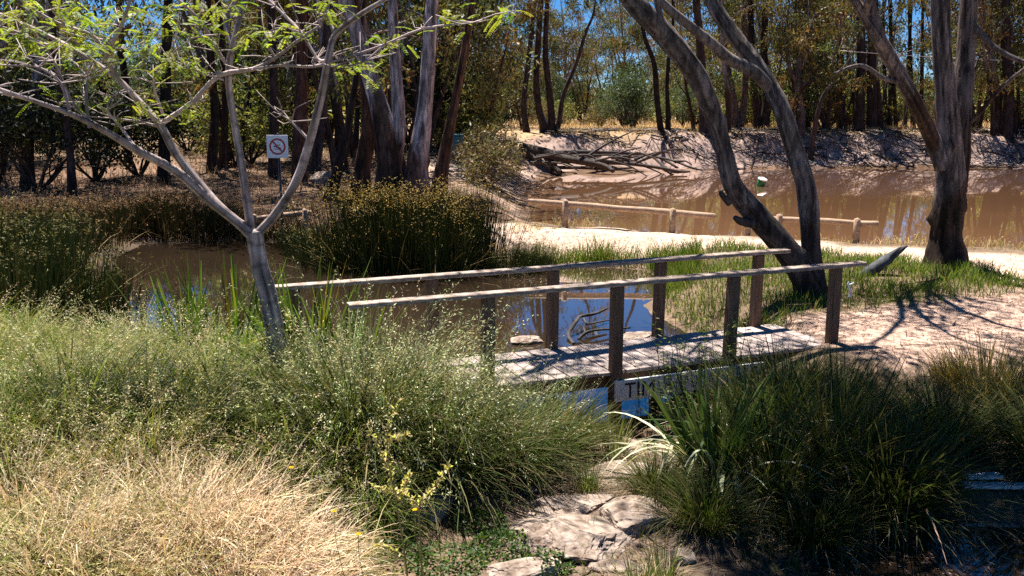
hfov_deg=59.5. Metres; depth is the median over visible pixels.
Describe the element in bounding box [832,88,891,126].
shrub
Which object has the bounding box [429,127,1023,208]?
bank
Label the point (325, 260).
reed clump
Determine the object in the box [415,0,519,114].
gum tree
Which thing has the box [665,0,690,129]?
gum tree
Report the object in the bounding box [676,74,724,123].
shrub
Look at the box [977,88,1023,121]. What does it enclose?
shrub
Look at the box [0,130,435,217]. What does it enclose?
woodland grass
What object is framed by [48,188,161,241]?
reed clump
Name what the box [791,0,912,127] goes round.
gum tree
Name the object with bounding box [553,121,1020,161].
bank grass
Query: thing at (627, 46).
gum tree
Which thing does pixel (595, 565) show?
stone
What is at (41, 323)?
seeding grass
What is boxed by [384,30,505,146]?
shrub
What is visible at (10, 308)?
seeding grass
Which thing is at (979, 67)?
gum tree
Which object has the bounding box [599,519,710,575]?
rush
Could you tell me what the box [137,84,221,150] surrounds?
shrub
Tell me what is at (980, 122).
gum tree
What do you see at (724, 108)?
shrub
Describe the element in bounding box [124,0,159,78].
gum tree
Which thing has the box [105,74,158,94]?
shrub
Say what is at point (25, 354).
seeding grass
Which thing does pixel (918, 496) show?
mat rush
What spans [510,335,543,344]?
rock
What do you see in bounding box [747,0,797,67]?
gum tree
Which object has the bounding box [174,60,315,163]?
shrub
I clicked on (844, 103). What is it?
gum tree
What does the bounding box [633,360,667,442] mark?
tall weed
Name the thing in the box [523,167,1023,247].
lake water
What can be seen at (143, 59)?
gum tree
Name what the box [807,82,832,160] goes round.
gum tree
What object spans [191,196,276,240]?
reed clump
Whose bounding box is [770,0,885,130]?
gum tree
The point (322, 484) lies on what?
dry tussock
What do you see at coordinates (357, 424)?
seeding grass
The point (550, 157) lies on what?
fallen tree
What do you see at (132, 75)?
shrub
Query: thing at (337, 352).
seeding grass
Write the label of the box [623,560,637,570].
stone
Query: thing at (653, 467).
mat rush
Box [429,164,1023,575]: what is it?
leaf litter
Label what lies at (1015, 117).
gum tree
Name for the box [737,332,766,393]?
tall weed
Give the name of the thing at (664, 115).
shrub
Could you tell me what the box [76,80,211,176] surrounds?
shrub
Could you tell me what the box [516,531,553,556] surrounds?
rock
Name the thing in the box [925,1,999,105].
gum tree
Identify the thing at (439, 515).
rock
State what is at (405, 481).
seeding weed
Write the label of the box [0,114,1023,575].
ground
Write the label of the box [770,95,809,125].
shrub
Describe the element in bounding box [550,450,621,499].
rush
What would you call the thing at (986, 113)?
shrub
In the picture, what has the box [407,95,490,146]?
shrub
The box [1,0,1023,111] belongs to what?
sky
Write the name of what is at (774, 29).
gum tree
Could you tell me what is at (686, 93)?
gum tree
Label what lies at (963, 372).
grass clump
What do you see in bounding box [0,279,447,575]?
bank grass
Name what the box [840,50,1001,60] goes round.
overhead cable
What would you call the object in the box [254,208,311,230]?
log barrier
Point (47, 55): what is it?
gum tree
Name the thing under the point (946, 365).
golden grass
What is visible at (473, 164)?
shrub
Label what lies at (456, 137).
rubbish bin
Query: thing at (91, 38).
gum tree
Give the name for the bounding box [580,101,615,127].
shrub
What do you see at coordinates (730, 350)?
tall weed
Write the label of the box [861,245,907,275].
dead log
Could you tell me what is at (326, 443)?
seeding grass
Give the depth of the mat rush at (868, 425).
7.96 m
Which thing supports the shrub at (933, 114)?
on the ground at (538, 172)
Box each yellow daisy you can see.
[288,466,302,541]
[332,509,343,575]
[356,532,362,573]
[412,508,424,575]
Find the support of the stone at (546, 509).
on the ground at (538, 172)
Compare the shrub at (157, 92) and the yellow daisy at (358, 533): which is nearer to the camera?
the yellow daisy at (358, 533)
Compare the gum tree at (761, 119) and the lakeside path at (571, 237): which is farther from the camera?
the gum tree at (761, 119)
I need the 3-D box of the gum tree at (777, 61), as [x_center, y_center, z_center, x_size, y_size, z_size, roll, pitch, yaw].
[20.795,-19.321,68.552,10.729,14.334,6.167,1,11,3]
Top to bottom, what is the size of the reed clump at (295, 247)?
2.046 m
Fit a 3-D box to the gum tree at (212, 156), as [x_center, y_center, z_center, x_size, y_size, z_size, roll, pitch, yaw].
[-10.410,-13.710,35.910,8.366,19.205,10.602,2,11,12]
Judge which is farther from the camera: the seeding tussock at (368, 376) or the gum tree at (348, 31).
the gum tree at (348, 31)
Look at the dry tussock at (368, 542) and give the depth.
6.30 m
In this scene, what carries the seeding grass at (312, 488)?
on the ground at (538, 172)
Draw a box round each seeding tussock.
[122,257,570,535]
[186,292,503,494]
[197,270,556,538]
[240,300,614,545]
[242,285,547,517]
[401,354,638,509]
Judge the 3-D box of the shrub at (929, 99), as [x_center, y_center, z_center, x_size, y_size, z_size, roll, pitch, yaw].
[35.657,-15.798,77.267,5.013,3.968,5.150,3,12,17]
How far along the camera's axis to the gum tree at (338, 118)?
35.52 m
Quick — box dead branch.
[566,307,630,343]
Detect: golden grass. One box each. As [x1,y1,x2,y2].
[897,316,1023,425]
[907,337,987,398]
[947,337,1023,427]
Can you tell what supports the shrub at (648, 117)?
on the ground at (538, 172)
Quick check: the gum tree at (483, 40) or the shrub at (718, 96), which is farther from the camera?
the shrub at (718, 96)
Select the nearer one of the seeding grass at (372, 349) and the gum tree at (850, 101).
the seeding grass at (372, 349)
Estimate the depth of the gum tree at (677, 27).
101.47 m
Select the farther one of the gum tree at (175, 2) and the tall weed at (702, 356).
the gum tree at (175, 2)
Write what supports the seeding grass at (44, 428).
on the ground at (538, 172)
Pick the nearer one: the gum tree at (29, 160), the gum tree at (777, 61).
the gum tree at (29, 160)
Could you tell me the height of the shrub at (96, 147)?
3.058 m
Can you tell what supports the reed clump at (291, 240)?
on the ground at (538, 172)
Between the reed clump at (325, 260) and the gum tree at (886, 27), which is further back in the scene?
the gum tree at (886, 27)
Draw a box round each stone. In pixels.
[524,487,538,492]
[527,505,553,516]
[553,509,568,513]
[568,510,582,514]
[586,560,608,572]
[605,559,625,573]
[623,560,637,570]
[637,564,650,571]
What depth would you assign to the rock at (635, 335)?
13.58 m
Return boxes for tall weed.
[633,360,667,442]
[649,311,693,434]
[668,301,729,415]
[707,310,750,408]
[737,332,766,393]
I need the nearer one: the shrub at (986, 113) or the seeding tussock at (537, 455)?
the seeding tussock at (537, 455)
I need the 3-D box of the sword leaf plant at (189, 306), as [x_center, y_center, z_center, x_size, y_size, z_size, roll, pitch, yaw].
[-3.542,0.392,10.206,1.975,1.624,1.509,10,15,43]
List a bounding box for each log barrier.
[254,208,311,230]
[528,199,715,232]
[744,214,878,243]
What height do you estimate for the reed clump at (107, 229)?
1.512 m
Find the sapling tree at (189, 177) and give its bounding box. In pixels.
[0,0,533,382]
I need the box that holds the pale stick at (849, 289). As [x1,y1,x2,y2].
[847,281,853,296]
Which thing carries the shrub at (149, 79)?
on the ground at (538, 172)
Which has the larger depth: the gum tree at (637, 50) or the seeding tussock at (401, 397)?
the gum tree at (637, 50)
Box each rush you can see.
[479,363,636,478]
[528,386,626,462]
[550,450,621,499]
[585,400,660,462]
[596,545,667,575]
[599,436,727,501]
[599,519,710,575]
[627,444,792,558]
[657,328,898,453]
[671,381,889,542]
[711,332,981,528]
[730,448,921,573]
[738,339,881,413]
[764,384,1022,567]
[780,339,931,429]
[846,371,1005,460]
[856,356,1023,504]
[930,358,1023,511]
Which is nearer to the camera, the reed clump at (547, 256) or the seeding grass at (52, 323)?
the seeding grass at (52, 323)
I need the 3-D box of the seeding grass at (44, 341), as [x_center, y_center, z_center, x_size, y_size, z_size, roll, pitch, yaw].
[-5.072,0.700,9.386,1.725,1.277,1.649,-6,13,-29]
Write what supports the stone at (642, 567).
on the ground at (538, 172)
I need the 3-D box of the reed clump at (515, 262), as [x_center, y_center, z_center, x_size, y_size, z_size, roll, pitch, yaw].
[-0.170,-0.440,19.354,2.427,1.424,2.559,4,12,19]
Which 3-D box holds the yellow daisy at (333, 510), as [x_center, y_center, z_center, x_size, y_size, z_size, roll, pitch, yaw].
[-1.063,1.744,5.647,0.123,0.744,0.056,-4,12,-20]
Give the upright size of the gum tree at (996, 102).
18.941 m
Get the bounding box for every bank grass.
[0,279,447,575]
[512,228,706,290]
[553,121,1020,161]
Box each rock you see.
[310,171,329,183]
[378,492,453,530]
[486,556,561,575]
[509,513,632,562]
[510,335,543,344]
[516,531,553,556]
[524,493,614,514]
[571,460,658,486]
[590,433,649,455]
[599,495,670,540]
[623,331,650,339]
[667,547,695,565]
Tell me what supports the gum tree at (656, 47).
on the ground at (538, 172)
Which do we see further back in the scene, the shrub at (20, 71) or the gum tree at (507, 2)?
the gum tree at (507, 2)
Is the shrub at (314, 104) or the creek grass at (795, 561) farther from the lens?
the shrub at (314, 104)
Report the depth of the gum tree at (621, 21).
89.53 m
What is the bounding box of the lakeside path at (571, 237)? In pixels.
[490,224,1023,281]
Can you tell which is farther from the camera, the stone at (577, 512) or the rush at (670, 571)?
the stone at (577, 512)
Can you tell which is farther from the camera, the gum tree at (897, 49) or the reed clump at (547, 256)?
the gum tree at (897, 49)
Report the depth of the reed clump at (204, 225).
23.89 m
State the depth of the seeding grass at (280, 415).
7.70 m
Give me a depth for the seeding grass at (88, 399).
7.41 m
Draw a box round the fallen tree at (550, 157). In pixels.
[510,130,702,175]
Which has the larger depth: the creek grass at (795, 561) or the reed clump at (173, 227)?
the reed clump at (173, 227)
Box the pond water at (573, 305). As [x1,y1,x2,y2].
[92,240,686,445]
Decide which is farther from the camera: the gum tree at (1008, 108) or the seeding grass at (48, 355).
the gum tree at (1008, 108)
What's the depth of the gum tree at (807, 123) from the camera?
65.46 m
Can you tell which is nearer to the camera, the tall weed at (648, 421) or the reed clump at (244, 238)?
the tall weed at (648, 421)
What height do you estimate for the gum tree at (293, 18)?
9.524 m
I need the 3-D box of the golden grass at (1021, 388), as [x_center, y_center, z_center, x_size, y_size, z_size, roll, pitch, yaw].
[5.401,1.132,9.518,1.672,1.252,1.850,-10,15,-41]
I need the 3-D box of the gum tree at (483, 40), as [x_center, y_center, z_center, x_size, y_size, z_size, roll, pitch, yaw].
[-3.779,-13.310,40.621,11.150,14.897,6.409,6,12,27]
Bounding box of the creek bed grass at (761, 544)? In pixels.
[486,446,810,575]
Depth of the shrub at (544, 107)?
72.13 m
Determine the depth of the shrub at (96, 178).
32.26 m
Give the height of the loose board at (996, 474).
0.035 m
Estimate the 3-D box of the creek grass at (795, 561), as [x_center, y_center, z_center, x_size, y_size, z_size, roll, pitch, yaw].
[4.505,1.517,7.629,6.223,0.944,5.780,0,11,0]
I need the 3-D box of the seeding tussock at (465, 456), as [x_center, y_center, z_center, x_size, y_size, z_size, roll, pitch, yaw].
[-0.647,1.321,7.920,3.396,2.386,3.331,3,12,17]
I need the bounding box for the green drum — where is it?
[756,177,767,186]
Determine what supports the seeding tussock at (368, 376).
on the ground at (538, 172)
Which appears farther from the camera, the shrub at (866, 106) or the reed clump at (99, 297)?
the shrub at (866, 106)
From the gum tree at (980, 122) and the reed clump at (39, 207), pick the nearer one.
the reed clump at (39, 207)
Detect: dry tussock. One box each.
[0,399,175,521]
[0,402,145,555]
[0,414,234,574]
[0,440,194,575]
[0,476,164,575]
[0,489,218,575]
[11,397,250,528]
[43,464,303,575]
[45,411,316,575]
[79,420,359,575]
[97,462,356,575]
[115,405,296,515]
[130,446,404,575]
[158,520,336,575]
[193,439,360,540]
[196,492,410,575]
[248,495,401,575]
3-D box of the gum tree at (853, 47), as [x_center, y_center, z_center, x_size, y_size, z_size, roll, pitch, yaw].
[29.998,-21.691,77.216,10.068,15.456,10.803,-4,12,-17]
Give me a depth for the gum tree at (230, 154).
37.12 m
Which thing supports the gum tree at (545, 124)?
on the ground at (538, 172)
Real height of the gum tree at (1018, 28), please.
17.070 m
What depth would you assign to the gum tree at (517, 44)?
41.61 m
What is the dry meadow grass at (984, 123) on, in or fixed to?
on the ground at (538, 172)
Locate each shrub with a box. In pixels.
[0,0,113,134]
[0,57,56,113]
[0,59,130,192]
[0,70,53,183]
[0,74,156,181]
[47,99,123,158]
[56,69,114,93]
[76,69,150,111]
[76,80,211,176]
[84,65,151,97]
[96,38,191,94]
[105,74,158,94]
[113,85,146,128]
[116,57,195,129]
[134,85,192,135]
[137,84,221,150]
[147,26,290,138]
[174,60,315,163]
[176,9,354,133]
[191,112,254,156]
[250,88,293,128]
[267,114,324,151]
[280,93,345,118]
[308,24,451,131]
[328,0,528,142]
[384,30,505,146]
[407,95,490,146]
[432,64,518,148]
[438,117,527,173]
[440,34,543,115]
[457,133,528,186]
[486,97,531,136]
[505,88,536,120]
[517,57,578,102]
[527,98,569,126]
[531,73,588,124]
[541,97,581,123]
[564,86,607,120]
[572,72,601,113]
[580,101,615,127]
[582,86,613,116]
[588,68,655,127]
[593,56,691,127]
[605,82,661,124]
[633,66,681,115]
[634,100,654,123]
[647,93,681,122]
[652,80,698,126]
[663,81,737,125]
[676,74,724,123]
[690,70,752,117]
[697,93,725,118]
[732,56,831,117]
[737,87,752,123]
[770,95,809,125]
[782,44,881,126]
[783,52,889,127]
[825,69,897,126]
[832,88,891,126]
[847,84,903,122]
[880,72,933,127]
[913,55,1023,112]
[917,81,934,114]
[929,106,934,123]
[975,71,1023,118]
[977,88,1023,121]
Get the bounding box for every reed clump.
[0,191,156,294]
[0,195,96,244]
[0,196,121,262]
[0,196,141,334]
[0,197,97,319]
[0,232,94,334]
[2,228,170,333]
[8,191,135,252]
[31,191,142,250]
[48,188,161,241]
[71,256,169,322]
[99,191,189,237]
[119,184,208,245]
[169,192,237,245]
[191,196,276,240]
[217,206,292,244]
[265,216,320,248]
[266,213,371,274]
[267,163,549,285]
[270,220,325,259]
[283,227,363,274]
[464,237,559,278]
[503,237,566,274]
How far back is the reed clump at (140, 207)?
23.96 m
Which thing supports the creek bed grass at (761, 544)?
on the ground at (538, 172)
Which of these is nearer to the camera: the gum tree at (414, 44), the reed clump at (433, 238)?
the reed clump at (433, 238)
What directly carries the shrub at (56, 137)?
on the ground at (538, 172)
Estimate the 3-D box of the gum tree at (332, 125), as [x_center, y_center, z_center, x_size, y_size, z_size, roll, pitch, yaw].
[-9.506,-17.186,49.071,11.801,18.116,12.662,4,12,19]
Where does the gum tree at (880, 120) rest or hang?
on the ground at (538, 172)
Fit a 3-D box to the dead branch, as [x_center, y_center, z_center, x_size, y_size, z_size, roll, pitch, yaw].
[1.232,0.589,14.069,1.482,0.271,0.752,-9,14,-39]
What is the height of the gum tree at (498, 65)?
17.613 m
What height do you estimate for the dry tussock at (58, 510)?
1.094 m
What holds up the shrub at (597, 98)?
on the ground at (538, 172)
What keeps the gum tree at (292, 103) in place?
on the ground at (538, 172)
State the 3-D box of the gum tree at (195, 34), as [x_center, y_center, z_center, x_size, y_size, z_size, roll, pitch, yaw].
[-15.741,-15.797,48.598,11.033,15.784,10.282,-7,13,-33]
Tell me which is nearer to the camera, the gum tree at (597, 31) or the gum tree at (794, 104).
the gum tree at (794, 104)
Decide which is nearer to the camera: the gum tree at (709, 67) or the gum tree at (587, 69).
the gum tree at (709, 67)
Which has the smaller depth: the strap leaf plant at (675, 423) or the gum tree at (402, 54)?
the strap leaf plant at (675, 423)
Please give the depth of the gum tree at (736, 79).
67.87 m
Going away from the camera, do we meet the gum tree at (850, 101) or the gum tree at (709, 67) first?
the gum tree at (850, 101)
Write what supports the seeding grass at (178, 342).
on the ground at (538, 172)
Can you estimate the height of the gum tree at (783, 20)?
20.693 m
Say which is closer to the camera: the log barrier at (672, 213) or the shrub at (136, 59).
the log barrier at (672, 213)
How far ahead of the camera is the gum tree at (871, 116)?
61.34 m
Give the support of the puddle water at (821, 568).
on the ground at (538, 172)
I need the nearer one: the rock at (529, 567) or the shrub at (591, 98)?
the rock at (529, 567)
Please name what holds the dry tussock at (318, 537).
on the ground at (538, 172)
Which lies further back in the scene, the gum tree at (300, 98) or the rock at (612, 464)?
the gum tree at (300, 98)
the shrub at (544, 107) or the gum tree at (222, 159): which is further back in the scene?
the shrub at (544, 107)
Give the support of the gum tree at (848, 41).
on the ground at (538, 172)
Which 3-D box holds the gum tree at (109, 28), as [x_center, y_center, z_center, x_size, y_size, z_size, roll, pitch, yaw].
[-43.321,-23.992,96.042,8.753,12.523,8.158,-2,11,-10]
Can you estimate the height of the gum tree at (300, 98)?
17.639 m
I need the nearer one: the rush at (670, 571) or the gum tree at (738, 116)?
the rush at (670, 571)
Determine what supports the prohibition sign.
on the ground at (538, 172)
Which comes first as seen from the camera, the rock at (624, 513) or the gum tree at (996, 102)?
the rock at (624, 513)
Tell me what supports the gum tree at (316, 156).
on the ground at (538, 172)
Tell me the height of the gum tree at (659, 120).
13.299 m
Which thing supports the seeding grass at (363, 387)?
on the ground at (538, 172)
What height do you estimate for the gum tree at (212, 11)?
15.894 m
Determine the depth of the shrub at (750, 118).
76.48 m
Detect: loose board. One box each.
[960,481,1023,489]
[964,472,1002,479]
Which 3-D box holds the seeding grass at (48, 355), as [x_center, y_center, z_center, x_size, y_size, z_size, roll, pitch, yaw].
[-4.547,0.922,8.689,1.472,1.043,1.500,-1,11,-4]
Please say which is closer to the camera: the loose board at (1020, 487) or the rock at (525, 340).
the loose board at (1020, 487)
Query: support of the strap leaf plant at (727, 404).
on the ground at (538, 172)
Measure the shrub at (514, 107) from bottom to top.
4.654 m
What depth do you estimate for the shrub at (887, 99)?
70.80 m
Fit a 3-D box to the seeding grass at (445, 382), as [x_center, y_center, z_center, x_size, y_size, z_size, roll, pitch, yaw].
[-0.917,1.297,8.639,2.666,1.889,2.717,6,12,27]
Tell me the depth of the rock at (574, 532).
6.72 m
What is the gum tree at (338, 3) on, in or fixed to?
on the ground at (538, 172)
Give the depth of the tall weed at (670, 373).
9.56 m
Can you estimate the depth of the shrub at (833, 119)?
71.25 m
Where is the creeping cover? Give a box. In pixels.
[365,504,577,575]
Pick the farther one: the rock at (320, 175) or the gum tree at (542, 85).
the gum tree at (542, 85)
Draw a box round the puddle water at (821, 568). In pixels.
[811,521,1023,575]
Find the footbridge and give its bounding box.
[275,248,866,421]
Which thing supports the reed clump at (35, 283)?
on the ground at (538, 172)
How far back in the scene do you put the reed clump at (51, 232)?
13.63 m
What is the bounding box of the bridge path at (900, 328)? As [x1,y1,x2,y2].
[785,292,1023,380]
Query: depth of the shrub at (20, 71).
38.71 m
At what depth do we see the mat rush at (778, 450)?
7.48 m
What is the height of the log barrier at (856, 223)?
0.804 m
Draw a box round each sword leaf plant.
[107,252,252,358]
[141,243,305,367]
[232,250,370,378]
[251,273,418,377]
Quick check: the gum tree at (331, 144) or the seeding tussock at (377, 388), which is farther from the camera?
the gum tree at (331, 144)
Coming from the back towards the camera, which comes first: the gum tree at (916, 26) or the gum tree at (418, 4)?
the gum tree at (916, 26)
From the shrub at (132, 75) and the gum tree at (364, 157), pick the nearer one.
the gum tree at (364, 157)
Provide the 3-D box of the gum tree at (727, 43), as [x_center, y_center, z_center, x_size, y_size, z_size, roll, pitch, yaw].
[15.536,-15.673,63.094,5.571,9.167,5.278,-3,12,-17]
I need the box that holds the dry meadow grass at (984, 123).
[498,117,989,129]
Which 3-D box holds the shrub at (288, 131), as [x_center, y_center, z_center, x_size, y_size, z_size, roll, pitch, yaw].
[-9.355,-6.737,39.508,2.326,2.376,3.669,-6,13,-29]
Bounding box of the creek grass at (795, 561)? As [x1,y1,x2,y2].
[703,341,1023,575]
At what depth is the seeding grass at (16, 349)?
9.01 m
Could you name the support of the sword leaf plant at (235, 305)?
on the ground at (538, 172)
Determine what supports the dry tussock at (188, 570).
on the ground at (538, 172)
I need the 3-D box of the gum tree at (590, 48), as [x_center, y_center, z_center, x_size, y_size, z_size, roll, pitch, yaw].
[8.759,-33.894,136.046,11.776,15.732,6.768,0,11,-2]
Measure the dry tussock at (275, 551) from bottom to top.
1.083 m
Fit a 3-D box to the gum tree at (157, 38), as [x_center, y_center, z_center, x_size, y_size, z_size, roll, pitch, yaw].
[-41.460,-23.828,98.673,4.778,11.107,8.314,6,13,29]
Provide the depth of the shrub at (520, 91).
69.32 m
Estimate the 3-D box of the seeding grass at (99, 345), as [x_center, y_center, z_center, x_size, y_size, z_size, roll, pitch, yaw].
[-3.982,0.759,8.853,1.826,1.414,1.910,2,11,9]
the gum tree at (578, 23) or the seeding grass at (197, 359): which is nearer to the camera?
the seeding grass at (197, 359)
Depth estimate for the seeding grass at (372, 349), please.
9.04 m
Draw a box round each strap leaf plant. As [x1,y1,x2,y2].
[567,344,843,519]
[666,355,855,489]
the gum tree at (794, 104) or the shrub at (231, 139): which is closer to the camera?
the shrub at (231, 139)
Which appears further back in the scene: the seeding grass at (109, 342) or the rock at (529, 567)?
the seeding grass at (109, 342)
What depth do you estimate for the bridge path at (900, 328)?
11.91 m
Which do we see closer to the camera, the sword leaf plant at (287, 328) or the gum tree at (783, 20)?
the sword leaf plant at (287, 328)
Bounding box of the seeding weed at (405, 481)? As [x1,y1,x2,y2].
[362,396,452,575]
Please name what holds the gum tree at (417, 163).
on the ground at (538, 172)
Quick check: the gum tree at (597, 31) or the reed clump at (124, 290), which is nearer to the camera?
the reed clump at (124, 290)
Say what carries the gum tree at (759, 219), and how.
on the ground at (538, 172)
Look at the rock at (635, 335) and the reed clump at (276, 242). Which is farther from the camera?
the reed clump at (276, 242)
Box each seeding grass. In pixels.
[0,278,102,363]
[0,284,35,329]
[0,286,92,375]
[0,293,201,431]
[0,294,94,372]
[0,301,210,481]
[0,304,97,412]
[0,319,142,466]
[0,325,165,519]
[0,326,51,387]
[0,340,105,424]
[0,366,125,477]
[1,296,102,352]
[1,328,97,384]
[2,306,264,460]
[5,301,193,397]
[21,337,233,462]
[23,327,303,507]
[32,300,157,372]
[33,304,186,370]
[42,292,183,357]
[48,296,272,419]
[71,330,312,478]
[75,289,220,359]
[87,296,230,357]
[89,303,240,379]
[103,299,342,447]
[136,322,378,469]
[160,326,298,391]
[161,347,428,535]
[162,306,315,389]
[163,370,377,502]
[182,342,362,467]
[196,277,541,491]
[200,401,423,532]
[215,349,485,504]
[230,370,481,532]
[240,314,449,428]
[245,326,401,407]
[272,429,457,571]
[304,334,440,376]
[318,313,550,497]
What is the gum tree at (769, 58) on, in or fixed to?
on the ground at (538, 172)
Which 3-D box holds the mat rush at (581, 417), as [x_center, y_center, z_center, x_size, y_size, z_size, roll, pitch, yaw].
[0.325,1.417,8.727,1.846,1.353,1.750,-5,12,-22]
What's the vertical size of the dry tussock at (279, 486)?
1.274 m
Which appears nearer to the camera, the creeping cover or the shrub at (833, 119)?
the creeping cover
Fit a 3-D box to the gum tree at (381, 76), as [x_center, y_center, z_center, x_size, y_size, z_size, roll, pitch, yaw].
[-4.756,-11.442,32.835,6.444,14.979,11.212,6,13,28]
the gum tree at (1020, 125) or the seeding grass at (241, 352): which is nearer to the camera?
the seeding grass at (241, 352)
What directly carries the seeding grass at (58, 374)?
on the ground at (538, 172)
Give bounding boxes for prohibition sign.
[266,133,288,248]
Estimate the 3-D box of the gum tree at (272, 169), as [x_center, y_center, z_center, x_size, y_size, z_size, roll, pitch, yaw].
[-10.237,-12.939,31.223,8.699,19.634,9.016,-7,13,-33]
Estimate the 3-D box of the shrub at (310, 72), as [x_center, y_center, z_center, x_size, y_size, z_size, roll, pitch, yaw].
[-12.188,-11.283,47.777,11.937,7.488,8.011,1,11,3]
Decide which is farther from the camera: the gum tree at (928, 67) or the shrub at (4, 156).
the gum tree at (928, 67)
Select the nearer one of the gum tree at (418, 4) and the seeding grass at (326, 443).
the seeding grass at (326, 443)
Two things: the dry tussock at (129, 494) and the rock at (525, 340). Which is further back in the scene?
the rock at (525, 340)
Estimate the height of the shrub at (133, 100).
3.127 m
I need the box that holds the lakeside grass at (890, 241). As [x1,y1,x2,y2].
[507,215,1023,250]
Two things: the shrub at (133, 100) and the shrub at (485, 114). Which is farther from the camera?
the shrub at (133, 100)
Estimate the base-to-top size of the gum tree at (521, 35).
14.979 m
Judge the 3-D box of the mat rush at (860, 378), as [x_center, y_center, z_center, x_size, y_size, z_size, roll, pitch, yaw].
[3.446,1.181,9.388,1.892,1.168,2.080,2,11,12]
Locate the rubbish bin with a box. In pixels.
[451,134,463,156]
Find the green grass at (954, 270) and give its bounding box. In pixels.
[593,234,1023,336]
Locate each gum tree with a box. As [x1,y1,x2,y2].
[0,0,88,173]
[0,0,90,96]
[0,0,112,147]
[0,0,149,81]
[0,3,21,147]
[17,0,153,188]
[49,0,77,195]
[65,4,134,73]
[67,0,114,71]
[88,16,119,73]
[91,77,110,99]
[93,18,161,75]
[98,25,139,75]
[116,2,131,165]
[123,0,314,166]
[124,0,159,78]
[128,2,198,71]
[129,0,257,94]
[151,0,195,57]
[157,0,172,182]
[171,0,286,114]
[175,0,254,52]
[175,0,281,75]
[175,7,237,65]
[196,0,374,156]
[204,0,218,172]
[215,0,228,169]
[232,0,359,158]
[237,0,366,119]
[262,0,348,171]
[267,0,278,178]
[279,0,398,152]
[279,0,420,73]
[290,0,307,183]
[291,0,491,175]
[306,0,336,170]
[308,0,332,176]
[313,7,388,70]
[323,0,366,200]
[324,1,420,138]
[334,0,510,152]
[339,0,406,207]
[349,0,374,203]
[367,0,511,156]
[374,1,446,116]
[381,0,538,108]
[399,0,438,210]
[400,0,491,98]
[409,0,539,109]
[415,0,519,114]
[420,0,503,66]
[431,0,475,206]
[435,0,552,157]
[442,0,529,52]
[483,0,566,119]
[500,41,543,129]
[501,0,534,116]
[517,30,561,121]
[518,0,607,109]
[519,33,569,97]
[521,0,620,132]
[530,0,578,107]
[530,0,626,124]
[540,23,607,81]
[541,0,595,112]
[554,6,631,89]
[560,24,613,110]
[566,22,613,114]
[571,0,648,119]
[574,0,653,87]
[587,0,631,83]
[589,0,678,86]
[596,1,651,116]
[616,2,706,120]
[617,41,676,121]
[619,0,827,300]
[631,0,717,118]
[641,27,663,129]
[644,0,738,128]
[647,0,705,90]
[647,22,682,121]
[664,39,714,120]
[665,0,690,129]
[672,29,717,108]
[673,0,749,110]
[673,20,740,93]
[680,0,782,131]
[688,0,766,111]
[693,0,709,135]
[713,0,848,103]
[718,0,748,129]
[718,21,756,123]
[723,0,849,114]
[730,0,783,76]
[736,2,783,90]
[740,1,789,77]
[745,0,855,115]
[747,0,770,128]
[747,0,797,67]
[750,0,852,122]
[753,0,837,127]
[767,0,853,127]
[768,0,848,117]
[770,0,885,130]
[781,1,886,123]
[783,12,824,137]
[786,0,929,127]
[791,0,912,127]
[801,0,890,127]
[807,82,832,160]
[811,0,890,129]
[824,0,906,122]
[831,0,954,106]
[833,0,1023,268]
[835,3,907,62]
[836,0,845,127]
[852,1,865,131]
[866,0,878,129]
[866,33,920,79]
[877,23,913,92]
[885,0,989,88]
[895,103,910,129]
[906,0,1023,127]
[909,0,1012,133]
[910,0,1021,108]
[913,0,986,92]
[915,0,997,87]
[922,0,1023,136]
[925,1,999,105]
[933,9,1023,123]
[975,0,1023,133]
[978,0,1023,131]
[995,0,1023,53]
[999,30,1023,118]
[1001,0,1013,139]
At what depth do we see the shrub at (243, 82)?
42.91 m

